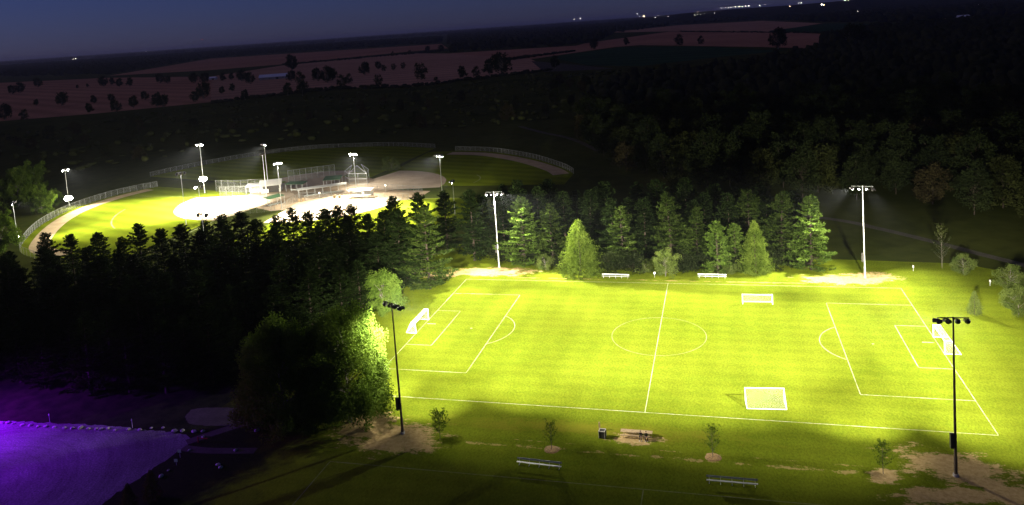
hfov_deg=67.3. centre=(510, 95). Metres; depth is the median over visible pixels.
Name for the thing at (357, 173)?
backstop
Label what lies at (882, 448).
sapling
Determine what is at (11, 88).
field tree
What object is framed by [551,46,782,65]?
crop field
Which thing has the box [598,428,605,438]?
litter bin
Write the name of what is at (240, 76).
field tree
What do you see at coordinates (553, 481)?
neighbouring pitch markings
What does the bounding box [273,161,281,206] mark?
floodlight pole
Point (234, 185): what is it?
backstop fence
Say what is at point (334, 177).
shade shelter
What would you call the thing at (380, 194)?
players fence
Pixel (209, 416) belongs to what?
bare ground
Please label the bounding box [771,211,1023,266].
woodland path
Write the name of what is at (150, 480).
spruce tree
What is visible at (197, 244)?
white pine
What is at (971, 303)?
spruce tree
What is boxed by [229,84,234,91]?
field tree
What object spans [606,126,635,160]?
woodland tree
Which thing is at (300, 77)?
field tree
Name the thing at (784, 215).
white pine
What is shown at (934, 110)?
woodland tree
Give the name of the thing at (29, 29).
sky
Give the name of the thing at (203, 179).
floodlight pole
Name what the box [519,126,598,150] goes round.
meadow path
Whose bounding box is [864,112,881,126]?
woodland tree
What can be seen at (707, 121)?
woodland tree
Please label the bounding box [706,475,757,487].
team bench
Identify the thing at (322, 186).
dugout shelter
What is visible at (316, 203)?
infield
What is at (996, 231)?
ground
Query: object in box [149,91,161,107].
field tree
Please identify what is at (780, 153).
woodland tree
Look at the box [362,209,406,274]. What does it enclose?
white pine
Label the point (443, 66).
ploughed field
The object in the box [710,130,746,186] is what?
woodland tree
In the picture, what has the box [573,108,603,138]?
woodland tree
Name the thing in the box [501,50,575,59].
hedgerow
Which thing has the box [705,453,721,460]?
mulch ring
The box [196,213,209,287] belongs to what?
floodlight pole
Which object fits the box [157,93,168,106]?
field tree
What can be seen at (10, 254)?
white pine
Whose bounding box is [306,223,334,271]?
white pine
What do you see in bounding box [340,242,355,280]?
white pine
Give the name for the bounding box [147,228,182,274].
white pine
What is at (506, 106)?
meadow tree
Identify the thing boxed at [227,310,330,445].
round tree
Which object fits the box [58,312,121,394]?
white pine
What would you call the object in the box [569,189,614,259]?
white pine
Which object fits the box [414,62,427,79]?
field tree
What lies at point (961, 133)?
woodland tree
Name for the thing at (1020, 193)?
woodland tree
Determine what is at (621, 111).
woodland tree
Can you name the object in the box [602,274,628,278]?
team bench
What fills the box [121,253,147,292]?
white pine
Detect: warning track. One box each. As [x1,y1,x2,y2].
[29,189,150,254]
[447,152,567,174]
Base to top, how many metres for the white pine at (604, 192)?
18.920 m
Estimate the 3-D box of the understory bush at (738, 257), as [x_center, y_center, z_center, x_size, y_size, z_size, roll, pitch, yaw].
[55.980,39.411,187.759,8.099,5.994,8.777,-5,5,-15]
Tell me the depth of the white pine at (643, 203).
195.74 m
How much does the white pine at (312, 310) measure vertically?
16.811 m
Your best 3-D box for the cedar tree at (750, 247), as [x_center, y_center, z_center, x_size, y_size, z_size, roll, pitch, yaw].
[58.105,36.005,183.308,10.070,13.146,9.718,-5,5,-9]
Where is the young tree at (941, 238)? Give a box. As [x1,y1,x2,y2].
[931,223,952,257]
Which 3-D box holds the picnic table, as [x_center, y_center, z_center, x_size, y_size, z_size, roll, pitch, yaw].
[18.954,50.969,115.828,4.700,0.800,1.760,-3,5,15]
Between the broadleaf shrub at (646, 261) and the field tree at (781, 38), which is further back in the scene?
the field tree at (781, 38)
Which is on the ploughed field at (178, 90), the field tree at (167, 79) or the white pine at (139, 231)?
the field tree at (167, 79)
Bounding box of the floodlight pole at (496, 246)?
[485,191,503,267]
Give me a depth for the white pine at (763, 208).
194.22 m
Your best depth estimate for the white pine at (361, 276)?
180.55 m
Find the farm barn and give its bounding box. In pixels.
[259,73,286,79]
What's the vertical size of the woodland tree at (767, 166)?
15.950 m
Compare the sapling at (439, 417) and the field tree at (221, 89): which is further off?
the field tree at (221, 89)
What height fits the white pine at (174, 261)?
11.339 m
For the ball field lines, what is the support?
on the ball field lawn at (152, 210)
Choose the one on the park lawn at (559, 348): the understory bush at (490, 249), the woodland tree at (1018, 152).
the understory bush at (490, 249)
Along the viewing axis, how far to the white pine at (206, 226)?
202.68 m
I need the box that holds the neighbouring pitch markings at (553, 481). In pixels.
[293,461,817,504]
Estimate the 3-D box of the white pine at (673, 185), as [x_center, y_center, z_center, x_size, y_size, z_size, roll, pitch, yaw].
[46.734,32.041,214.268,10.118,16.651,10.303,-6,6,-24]
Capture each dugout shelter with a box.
[245,183,260,193]
[297,182,346,197]
[348,188,372,196]
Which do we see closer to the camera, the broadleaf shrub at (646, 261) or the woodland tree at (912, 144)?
the broadleaf shrub at (646, 261)
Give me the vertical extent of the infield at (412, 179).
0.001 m
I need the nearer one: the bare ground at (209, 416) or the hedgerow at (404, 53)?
the bare ground at (209, 416)
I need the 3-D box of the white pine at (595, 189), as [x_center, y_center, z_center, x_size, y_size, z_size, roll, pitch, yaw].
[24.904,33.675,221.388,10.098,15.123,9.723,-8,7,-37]
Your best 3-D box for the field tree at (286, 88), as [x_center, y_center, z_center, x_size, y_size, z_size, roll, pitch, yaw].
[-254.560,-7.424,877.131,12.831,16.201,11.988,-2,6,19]
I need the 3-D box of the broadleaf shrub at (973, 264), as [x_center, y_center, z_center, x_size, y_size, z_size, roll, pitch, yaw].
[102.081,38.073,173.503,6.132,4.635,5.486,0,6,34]
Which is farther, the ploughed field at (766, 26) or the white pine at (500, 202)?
the ploughed field at (766, 26)
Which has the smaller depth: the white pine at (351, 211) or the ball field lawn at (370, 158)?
the white pine at (351, 211)
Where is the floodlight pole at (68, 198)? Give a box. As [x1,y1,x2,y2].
[61,168,72,205]
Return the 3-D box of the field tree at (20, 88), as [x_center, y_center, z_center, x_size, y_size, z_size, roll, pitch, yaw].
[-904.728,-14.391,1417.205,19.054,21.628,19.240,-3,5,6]
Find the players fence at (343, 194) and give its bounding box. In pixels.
[300,191,345,197]
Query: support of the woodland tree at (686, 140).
on the ground at (996, 231)
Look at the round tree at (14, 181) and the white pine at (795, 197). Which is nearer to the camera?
the white pine at (795, 197)
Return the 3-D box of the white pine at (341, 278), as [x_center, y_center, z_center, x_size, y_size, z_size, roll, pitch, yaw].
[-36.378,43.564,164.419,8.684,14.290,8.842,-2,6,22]
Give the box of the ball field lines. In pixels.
[111,175,480,239]
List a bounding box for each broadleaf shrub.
[382,156,400,170]
[534,253,554,270]
[634,258,653,272]
[651,247,682,278]
[722,261,740,273]
[948,253,977,275]
[990,263,1023,290]
[998,281,1023,317]
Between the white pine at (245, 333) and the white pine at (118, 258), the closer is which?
the white pine at (245, 333)
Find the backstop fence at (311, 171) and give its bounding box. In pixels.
[287,164,334,181]
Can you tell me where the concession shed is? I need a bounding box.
[259,178,282,192]
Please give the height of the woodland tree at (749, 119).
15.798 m
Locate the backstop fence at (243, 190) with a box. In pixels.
[219,185,264,196]
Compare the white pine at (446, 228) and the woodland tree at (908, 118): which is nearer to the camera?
the white pine at (446, 228)
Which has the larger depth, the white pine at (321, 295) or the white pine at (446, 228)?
the white pine at (446, 228)
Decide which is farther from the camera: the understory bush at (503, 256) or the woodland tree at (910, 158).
the woodland tree at (910, 158)
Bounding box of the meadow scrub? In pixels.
[0,61,726,172]
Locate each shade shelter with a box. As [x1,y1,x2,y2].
[263,193,284,206]
[285,181,306,189]
[322,175,342,184]
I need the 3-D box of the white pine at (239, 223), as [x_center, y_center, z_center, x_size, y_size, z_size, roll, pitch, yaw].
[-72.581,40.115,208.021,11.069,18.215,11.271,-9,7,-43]
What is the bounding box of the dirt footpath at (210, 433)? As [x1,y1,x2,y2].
[186,421,258,443]
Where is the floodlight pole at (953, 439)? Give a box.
[932,317,970,477]
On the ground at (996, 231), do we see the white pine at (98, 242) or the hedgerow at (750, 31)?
the hedgerow at (750, 31)
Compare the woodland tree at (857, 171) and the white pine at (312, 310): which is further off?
the woodland tree at (857, 171)
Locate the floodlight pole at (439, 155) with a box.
[434,154,442,187]
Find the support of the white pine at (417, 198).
on the park lawn at (559, 348)
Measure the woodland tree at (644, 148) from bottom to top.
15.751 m
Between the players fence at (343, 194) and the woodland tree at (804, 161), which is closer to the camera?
the woodland tree at (804, 161)
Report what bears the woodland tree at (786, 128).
on the ground at (996, 231)
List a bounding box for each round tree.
[0,166,32,208]
[0,208,25,253]
[15,159,48,194]
[26,183,57,213]
[50,188,63,205]
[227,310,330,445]
[291,298,397,431]
[362,268,409,317]
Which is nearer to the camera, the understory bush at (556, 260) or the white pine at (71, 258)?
the understory bush at (556, 260)
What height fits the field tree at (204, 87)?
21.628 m
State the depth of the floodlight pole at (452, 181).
261.85 m
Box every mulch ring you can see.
[544,445,559,453]
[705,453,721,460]
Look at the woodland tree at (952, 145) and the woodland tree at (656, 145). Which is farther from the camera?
the woodland tree at (656, 145)
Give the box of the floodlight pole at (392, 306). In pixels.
[382,301,404,434]
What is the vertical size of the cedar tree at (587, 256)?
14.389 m
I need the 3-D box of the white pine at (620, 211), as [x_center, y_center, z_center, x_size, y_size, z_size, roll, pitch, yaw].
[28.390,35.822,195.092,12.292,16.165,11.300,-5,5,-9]
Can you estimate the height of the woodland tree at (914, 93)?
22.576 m
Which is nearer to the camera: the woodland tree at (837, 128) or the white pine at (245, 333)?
the white pine at (245, 333)
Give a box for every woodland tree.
[572,96,590,123]
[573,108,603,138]
[585,113,603,150]
[591,93,607,107]
[593,98,614,122]
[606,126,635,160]
[607,105,628,126]
[609,103,629,115]
[611,114,632,142]
[611,141,639,170]
[631,114,661,160]
[632,135,656,172]
[644,118,664,132]
[649,131,672,177]
[659,117,685,147]
[663,142,695,189]
[667,110,680,129]
[667,130,700,181]
[679,131,703,145]
[681,118,702,144]
[683,128,726,191]
[696,113,727,142]
[706,124,728,171]
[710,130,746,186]
[730,122,759,163]
[738,121,760,147]
[739,113,762,126]
[741,148,783,192]
[746,110,775,163]
[747,103,768,122]
[767,131,793,173]
[770,140,798,187]
[777,111,802,134]
[780,120,811,144]
[780,140,822,196]
[786,120,822,177]
[795,143,841,192]
[811,114,843,163]
[816,102,835,125]
[821,115,843,143]
[829,143,848,180]
[834,118,876,168]
[838,110,857,129]
[838,151,871,199]
[850,123,882,164]
[850,142,878,186]
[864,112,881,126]
[871,117,903,165]
[875,121,917,181]
[879,148,911,193]
[885,135,917,155]
[895,95,931,133]
[895,114,923,137]
[901,88,927,119]
[901,145,914,175]
[906,117,939,146]
[907,134,954,195]
[911,161,955,204]
[912,124,947,146]
[914,143,928,167]
[918,102,951,122]
[934,108,966,138]
[935,110,954,125]
[939,132,977,169]
[941,135,978,192]
[946,130,980,152]
[949,156,994,214]
[951,127,1001,193]
[955,126,989,157]
[957,115,989,137]
[981,154,1023,209]
[984,115,1018,140]
[985,117,1014,140]
[987,128,1019,174]
[990,111,1023,157]
[1000,140,1023,191]
[1009,177,1023,217]
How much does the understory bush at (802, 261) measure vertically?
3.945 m
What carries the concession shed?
on the hub plaza
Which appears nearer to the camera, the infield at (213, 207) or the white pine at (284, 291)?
the white pine at (284, 291)
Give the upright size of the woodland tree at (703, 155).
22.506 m
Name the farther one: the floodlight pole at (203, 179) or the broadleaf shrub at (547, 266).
the floodlight pole at (203, 179)
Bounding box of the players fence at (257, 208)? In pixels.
[237,204,274,212]
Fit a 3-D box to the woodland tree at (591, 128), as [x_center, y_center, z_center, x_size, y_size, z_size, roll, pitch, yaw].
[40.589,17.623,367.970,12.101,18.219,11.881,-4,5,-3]
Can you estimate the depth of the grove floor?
139.38 m
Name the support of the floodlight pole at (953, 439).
on the park lawn at (559, 348)
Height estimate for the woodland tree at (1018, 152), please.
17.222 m
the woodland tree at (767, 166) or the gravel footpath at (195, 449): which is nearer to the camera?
the gravel footpath at (195, 449)
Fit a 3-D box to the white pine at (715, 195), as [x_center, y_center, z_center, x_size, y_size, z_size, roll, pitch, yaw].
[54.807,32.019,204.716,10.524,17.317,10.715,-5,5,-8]
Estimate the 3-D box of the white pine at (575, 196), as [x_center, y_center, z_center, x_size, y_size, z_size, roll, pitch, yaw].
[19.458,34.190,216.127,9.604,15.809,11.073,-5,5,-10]
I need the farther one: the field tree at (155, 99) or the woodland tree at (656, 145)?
the field tree at (155, 99)
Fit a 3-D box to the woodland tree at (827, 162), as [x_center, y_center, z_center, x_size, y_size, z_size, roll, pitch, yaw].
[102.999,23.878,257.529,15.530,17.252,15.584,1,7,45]
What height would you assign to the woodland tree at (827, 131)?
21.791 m
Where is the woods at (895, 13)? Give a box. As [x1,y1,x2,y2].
[661,0,1023,23]
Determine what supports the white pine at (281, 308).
on the park lawn at (559, 348)
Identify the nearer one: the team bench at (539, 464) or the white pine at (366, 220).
the team bench at (539, 464)
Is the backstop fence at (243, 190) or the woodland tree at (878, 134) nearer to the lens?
the woodland tree at (878, 134)
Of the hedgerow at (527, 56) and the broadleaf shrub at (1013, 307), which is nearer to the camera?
the broadleaf shrub at (1013, 307)
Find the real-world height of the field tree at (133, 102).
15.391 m
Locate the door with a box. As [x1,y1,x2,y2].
[268,185,278,192]
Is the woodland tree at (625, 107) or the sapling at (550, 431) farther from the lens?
the woodland tree at (625, 107)
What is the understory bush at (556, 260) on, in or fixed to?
on the park lawn at (559, 348)
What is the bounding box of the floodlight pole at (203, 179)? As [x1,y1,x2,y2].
[196,143,206,192]
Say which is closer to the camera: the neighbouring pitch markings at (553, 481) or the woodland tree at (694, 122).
the neighbouring pitch markings at (553, 481)
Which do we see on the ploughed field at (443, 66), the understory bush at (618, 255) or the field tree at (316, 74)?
the field tree at (316, 74)
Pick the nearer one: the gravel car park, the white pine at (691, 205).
the gravel car park
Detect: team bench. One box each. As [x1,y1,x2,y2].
[517,457,561,468]
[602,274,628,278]
[698,273,725,277]
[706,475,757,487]
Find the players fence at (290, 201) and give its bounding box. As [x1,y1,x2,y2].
[281,193,299,210]
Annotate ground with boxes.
[0,13,1023,293]
[185,407,242,425]
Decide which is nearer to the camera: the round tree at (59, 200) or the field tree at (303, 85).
the round tree at (59, 200)
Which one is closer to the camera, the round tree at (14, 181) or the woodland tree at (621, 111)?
the round tree at (14, 181)
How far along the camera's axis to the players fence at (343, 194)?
303.89 m
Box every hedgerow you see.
[209,68,552,103]
[282,49,447,64]
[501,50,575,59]
[680,30,820,32]
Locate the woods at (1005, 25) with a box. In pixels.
[819,12,1023,42]
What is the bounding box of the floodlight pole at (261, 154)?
[258,152,267,204]
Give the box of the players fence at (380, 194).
[348,193,408,198]
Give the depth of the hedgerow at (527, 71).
904.94 m
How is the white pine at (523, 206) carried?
on the park lawn at (559, 348)
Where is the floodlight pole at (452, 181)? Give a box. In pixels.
[449,179,455,213]
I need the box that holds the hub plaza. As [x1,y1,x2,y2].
[248,177,428,210]
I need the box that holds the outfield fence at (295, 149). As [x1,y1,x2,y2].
[150,142,434,176]
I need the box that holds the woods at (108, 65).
[0,36,442,75]
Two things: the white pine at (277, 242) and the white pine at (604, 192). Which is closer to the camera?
the white pine at (277, 242)
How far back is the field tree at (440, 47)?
2149.03 m
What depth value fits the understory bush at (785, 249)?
187.01 m
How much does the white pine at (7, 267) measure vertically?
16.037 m
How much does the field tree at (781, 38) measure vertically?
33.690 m
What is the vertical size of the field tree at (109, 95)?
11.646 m
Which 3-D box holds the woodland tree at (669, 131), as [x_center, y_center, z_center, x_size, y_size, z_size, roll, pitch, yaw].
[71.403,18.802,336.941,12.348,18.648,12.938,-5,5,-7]
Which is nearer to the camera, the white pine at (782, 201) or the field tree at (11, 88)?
the white pine at (782, 201)
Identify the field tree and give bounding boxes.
[0,103,11,119]
[7,85,17,93]
[14,82,25,92]
[18,108,28,119]
[33,78,42,86]
[55,92,67,104]
[85,103,93,113]
[90,95,96,102]
[96,76,108,86]
[107,93,115,100]
[109,77,115,84]
[110,100,121,111]
[116,78,122,86]
[125,77,132,85]
[128,95,138,107]
[140,91,149,99]
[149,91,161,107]
[155,73,164,83]
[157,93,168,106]
[164,75,170,83]
[187,72,198,82]
[189,91,199,101]
[195,81,210,98]
[199,72,208,82]
[218,86,224,92]
[219,72,225,81]
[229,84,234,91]
[235,69,246,80]
[240,90,247,98]
[244,71,254,83]
[281,82,291,93]
[285,54,297,69]
[285,70,294,80]
[294,71,304,82]
[296,80,308,95]
[311,67,323,80]
[320,65,334,82]
[336,74,346,86]
[344,73,352,83]
[358,61,369,74]
[373,74,382,84]
[374,61,381,68]
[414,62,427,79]
[438,44,444,51]
[457,66,467,78]
[471,66,480,76]
[481,57,492,75]
[491,51,512,72]
[550,54,559,68]
[589,39,598,48]
[623,37,629,45]
[674,34,682,45]
[697,35,703,43]
[768,26,787,48]
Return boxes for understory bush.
[481,241,506,260]
[496,239,522,263]
[522,248,545,266]
[550,254,566,270]
[594,250,618,273]
[606,248,633,271]
[616,250,645,273]
[668,248,699,274]
[676,248,702,272]
[689,246,719,269]
[728,247,752,269]
[753,245,784,271]
[777,245,805,267]
[791,255,809,266]
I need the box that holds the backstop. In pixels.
[345,164,368,183]
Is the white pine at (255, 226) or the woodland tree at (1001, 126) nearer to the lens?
the white pine at (255, 226)
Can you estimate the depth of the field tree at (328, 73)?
1069.74 m
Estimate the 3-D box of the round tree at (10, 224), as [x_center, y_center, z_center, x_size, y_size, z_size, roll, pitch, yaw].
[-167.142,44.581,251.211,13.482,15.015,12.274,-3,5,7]
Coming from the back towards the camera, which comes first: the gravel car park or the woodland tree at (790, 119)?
the woodland tree at (790, 119)
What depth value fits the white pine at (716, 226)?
183.59 m
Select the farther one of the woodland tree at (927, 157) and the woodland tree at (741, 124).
the woodland tree at (741, 124)
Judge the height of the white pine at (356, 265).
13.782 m
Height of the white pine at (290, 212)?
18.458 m
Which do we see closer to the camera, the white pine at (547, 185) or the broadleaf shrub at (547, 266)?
the broadleaf shrub at (547, 266)
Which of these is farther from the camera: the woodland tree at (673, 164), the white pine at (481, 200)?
the woodland tree at (673, 164)
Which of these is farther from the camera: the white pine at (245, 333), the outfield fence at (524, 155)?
the outfield fence at (524, 155)
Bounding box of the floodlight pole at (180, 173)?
[175,171,186,224]
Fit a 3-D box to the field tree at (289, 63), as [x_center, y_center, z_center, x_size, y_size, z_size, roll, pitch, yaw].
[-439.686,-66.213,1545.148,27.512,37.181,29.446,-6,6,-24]
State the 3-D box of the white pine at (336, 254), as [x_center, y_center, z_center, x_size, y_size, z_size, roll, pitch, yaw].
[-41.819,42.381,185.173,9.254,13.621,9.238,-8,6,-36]
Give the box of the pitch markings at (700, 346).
[389,279,998,435]
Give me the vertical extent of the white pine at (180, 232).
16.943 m
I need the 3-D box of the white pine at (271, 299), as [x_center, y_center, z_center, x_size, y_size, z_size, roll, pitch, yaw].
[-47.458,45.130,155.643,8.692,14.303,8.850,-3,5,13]
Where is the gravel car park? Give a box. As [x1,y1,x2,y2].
[0,421,189,504]
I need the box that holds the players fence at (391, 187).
[367,183,421,191]
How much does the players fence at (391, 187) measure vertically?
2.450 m
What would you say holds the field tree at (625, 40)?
on the ploughed field at (759, 39)
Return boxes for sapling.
[428,407,450,438]
[542,418,557,448]
[701,423,721,453]
[871,438,893,473]
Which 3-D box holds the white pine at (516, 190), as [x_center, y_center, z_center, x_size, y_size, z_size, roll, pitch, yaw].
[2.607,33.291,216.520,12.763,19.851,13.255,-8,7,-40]
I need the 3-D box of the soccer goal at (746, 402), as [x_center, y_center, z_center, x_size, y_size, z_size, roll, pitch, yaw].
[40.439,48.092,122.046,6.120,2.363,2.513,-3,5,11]
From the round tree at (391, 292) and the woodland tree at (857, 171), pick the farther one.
the woodland tree at (857, 171)
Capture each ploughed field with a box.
[0,76,210,120]
[111,44,446,75]
[211,53,539,99]
[450,32,819,58]
[532,61,612,71]
[615,21,820,32]
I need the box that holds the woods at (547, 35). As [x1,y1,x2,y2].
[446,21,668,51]
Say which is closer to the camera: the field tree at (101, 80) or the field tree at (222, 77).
the field tree at (222, 77)
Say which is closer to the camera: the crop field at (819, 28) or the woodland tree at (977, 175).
the woodland tree at (977, 175)
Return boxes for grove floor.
[0,270,376,433]
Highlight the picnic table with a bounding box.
[620,429,652,437]
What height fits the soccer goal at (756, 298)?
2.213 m
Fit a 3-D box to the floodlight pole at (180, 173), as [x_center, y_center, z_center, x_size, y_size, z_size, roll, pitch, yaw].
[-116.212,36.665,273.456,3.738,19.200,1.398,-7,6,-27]
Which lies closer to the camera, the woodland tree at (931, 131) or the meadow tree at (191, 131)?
the woodland tree at (931, 131)
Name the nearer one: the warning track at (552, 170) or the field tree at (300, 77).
the warning track at (552, 170)
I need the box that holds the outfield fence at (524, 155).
[455,146,573,172]
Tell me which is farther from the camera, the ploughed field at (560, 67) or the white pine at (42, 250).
the ploughed field at (560, 67)
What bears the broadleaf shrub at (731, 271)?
on the park lawn at (559, 348)
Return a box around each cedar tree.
[552,219,606,279]
[735,220,777,276]
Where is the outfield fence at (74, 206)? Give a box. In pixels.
[19,181,157,258]
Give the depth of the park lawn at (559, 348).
125.31 m
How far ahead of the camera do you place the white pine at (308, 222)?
203.99 m
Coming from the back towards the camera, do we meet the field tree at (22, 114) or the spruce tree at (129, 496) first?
the field tree at (22, 114)
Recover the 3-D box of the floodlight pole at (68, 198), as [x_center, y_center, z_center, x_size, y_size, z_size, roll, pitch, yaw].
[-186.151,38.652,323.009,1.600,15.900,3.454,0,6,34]
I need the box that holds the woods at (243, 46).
[0,17,644,64]
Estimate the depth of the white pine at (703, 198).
196.58 m
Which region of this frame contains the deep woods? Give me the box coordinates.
[577,31,1023,112]
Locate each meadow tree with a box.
[131,145,147,159]
[182,123,198,142]
[498,102,515,120]
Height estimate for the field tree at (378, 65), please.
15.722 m
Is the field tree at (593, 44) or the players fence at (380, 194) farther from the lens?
the field tree at (593, 44)
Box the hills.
[582,0,1018,27]
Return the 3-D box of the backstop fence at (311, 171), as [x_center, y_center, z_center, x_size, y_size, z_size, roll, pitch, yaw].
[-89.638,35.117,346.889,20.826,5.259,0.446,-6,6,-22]
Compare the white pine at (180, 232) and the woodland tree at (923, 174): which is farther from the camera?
the woodland tree at (923, 174)
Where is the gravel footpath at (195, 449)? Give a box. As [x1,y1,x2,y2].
[181,445,256,453]
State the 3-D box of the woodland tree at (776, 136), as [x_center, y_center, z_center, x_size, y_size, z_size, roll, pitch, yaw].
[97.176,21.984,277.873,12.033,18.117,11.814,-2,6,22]
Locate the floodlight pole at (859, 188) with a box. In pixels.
[849,186,875,277]
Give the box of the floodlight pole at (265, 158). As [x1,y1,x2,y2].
[261,143,267,180]
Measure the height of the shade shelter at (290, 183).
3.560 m
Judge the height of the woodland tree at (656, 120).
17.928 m
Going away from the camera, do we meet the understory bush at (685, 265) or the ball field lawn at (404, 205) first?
the understory bush at (685, 265)
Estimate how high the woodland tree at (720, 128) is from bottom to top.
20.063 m
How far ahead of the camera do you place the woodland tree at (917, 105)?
328.19 m
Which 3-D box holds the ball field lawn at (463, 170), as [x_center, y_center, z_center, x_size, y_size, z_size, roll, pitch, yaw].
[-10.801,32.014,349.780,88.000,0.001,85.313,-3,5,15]
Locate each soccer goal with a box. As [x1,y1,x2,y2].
[406,309,428,332]
[742,294,772,304]
[744,387,786,409]
[933,324,961,354]
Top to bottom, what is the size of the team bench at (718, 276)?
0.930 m
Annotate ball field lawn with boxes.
[19,187,249,261]
[151,146,433,182]
[236,197,513,256]
[389,151,572,185]
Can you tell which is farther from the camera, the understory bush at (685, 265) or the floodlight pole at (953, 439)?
the understory bush at (685, 265)
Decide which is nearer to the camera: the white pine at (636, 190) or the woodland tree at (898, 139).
the white pine at (636, 190)
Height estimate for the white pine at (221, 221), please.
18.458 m
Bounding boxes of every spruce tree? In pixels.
[119,483,138,504]
[140,469,162,504]
[966,290,983,315]
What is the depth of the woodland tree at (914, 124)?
300.31 m
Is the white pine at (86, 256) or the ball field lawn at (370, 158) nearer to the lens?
the white pine at (86, 256)
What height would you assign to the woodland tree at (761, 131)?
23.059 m
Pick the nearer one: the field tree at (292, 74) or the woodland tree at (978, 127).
the woodland tree at (978, 127)
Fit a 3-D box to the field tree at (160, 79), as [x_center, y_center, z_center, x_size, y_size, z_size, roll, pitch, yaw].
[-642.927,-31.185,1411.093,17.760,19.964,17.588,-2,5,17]
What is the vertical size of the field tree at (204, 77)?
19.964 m
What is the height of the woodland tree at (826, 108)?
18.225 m
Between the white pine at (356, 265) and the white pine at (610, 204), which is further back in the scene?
the white pine at (610, 204)
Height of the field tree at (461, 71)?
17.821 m
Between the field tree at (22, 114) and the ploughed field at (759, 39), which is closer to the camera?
the field tree at (22, 114)
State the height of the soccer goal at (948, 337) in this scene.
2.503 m
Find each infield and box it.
[174,193,293,219]
[264,194,399,222]
[282,171,352,186]
[336,171,445,192]
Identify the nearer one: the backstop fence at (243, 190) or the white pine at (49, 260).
the white pine at (49, 260)
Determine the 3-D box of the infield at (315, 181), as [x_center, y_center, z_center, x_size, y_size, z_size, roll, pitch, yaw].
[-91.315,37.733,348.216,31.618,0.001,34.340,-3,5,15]
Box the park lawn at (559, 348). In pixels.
[102,244,1023,504]
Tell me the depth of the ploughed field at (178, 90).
1167.25 m
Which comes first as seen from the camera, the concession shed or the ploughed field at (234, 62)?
the concession shed
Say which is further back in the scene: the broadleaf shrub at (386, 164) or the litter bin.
the broadleaf shrub at (386, 164)
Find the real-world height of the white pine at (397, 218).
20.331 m
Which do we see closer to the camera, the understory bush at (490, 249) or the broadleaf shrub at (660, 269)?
the broadleaf shrub at (660, 269)
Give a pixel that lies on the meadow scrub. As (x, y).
(295, 133)
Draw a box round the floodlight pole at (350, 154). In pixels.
[349,153,356,187]
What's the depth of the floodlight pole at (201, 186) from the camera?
278.37 m
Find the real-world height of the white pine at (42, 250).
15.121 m
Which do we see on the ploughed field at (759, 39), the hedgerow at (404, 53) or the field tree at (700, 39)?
the field tree at (700, 39)
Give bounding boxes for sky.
[0,0,844,60]
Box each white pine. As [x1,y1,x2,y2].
[0,250,37,299]
[0,255,33,310]
[2,266,39,319]
[22,334,60,388]
[28,247,54,294]
[30,232,71,284]
[31,251,72,310]
[56,234,83,284]
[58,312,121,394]
[72,245,104,289]
[82,231,113,284]
[109,236,133,287]
[109,252,133,301]
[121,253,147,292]
[124,223,160,276]
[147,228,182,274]
[162,223,195,283]
[162,254,188,296]
[182,229,222,286]
[183,267,203,299]
[187,219,217,274]
[198,234,237,295]
[210,213,247,259]
[216,224,250,281]
[229,331,264,380]
[230,211,250,275]
[241,218,267,280]
[255,227,299,281]
[255,252,300,311]
[255,284,291,324]
[261,214,299,270]
[271,302,299,367]
[277,282,294,317]
[280,207,308,269]
[288,263,336,325]
[291,210,315,263]
[291,303,312,348]
[292,247,322,299]
[298,245,342,305]
[304,276,333,315]
[305,208,346,263]
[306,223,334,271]
[325,266,359,316]
[326,205,355,252]
[326,243,351,291]
[335,217,366,269]
[337,203,362,257]
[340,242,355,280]
[346,259,377,315]
[351,213,376,270]
[351,258,370,298]
[361,231,392,275]
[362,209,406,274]
[373,209,427,288]
[375,196,418,249]
[384,251,404,287]
[395,206,458,290]
[407,192,444,258]
[432,190,465,249]
[448,189,497,260]
[471,195,499,249]
[485,191,522,246]
[490,184,511,218]
[491,196,550,267]
[500,179,531,242]
[521,185,563,250]
[532,203,575,263]
[533,178,562,236]
[550,191,578,250]
[565,190,591,237]
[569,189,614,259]
[587,181,623,236]
[589,197,634,255]
[592,186,605,233]
[599,206,644,263]
[619,198,647,254]
[627,197,662,258]
[628,181,653,231]
[638,178,684,250]
[647,191,695,264]
[661,181,684,231]
[664,177,697,244]
[672,200,709,255]
[675,206,715,266]
[683,192,725,254]
[700,220,734,275]
[705,183,736,234]
[713,192,749,251]
[720,222,752,272]
[725,186,747,237]
[734,189,772,253]
[743,182,774,234]
[755,198,783,246]
[761,190,809,265]
[774,191,802,240]
[775,189,815,249]
[782,194,837,272]
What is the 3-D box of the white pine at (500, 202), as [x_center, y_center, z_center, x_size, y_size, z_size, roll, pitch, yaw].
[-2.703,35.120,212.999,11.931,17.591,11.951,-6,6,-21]
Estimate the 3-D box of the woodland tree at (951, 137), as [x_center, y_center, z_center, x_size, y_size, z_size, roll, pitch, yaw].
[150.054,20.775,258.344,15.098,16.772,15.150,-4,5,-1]
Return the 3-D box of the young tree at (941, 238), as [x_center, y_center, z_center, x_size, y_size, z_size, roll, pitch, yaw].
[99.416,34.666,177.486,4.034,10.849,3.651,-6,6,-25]
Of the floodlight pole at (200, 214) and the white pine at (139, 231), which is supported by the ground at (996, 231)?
the white pine at (139, 231)
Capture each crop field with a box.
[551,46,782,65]
[771,24,868,32]
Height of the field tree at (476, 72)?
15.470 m
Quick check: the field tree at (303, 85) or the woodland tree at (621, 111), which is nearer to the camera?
the woodland tree at (621, 111)
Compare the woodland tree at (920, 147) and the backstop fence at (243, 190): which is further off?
the backstop fence at (243, 190)
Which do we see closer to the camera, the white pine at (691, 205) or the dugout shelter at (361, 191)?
the white pine at (691, 205)
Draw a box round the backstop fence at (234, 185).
[215,179,258,191]
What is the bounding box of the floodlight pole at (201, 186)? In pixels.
[194,185,203,220]

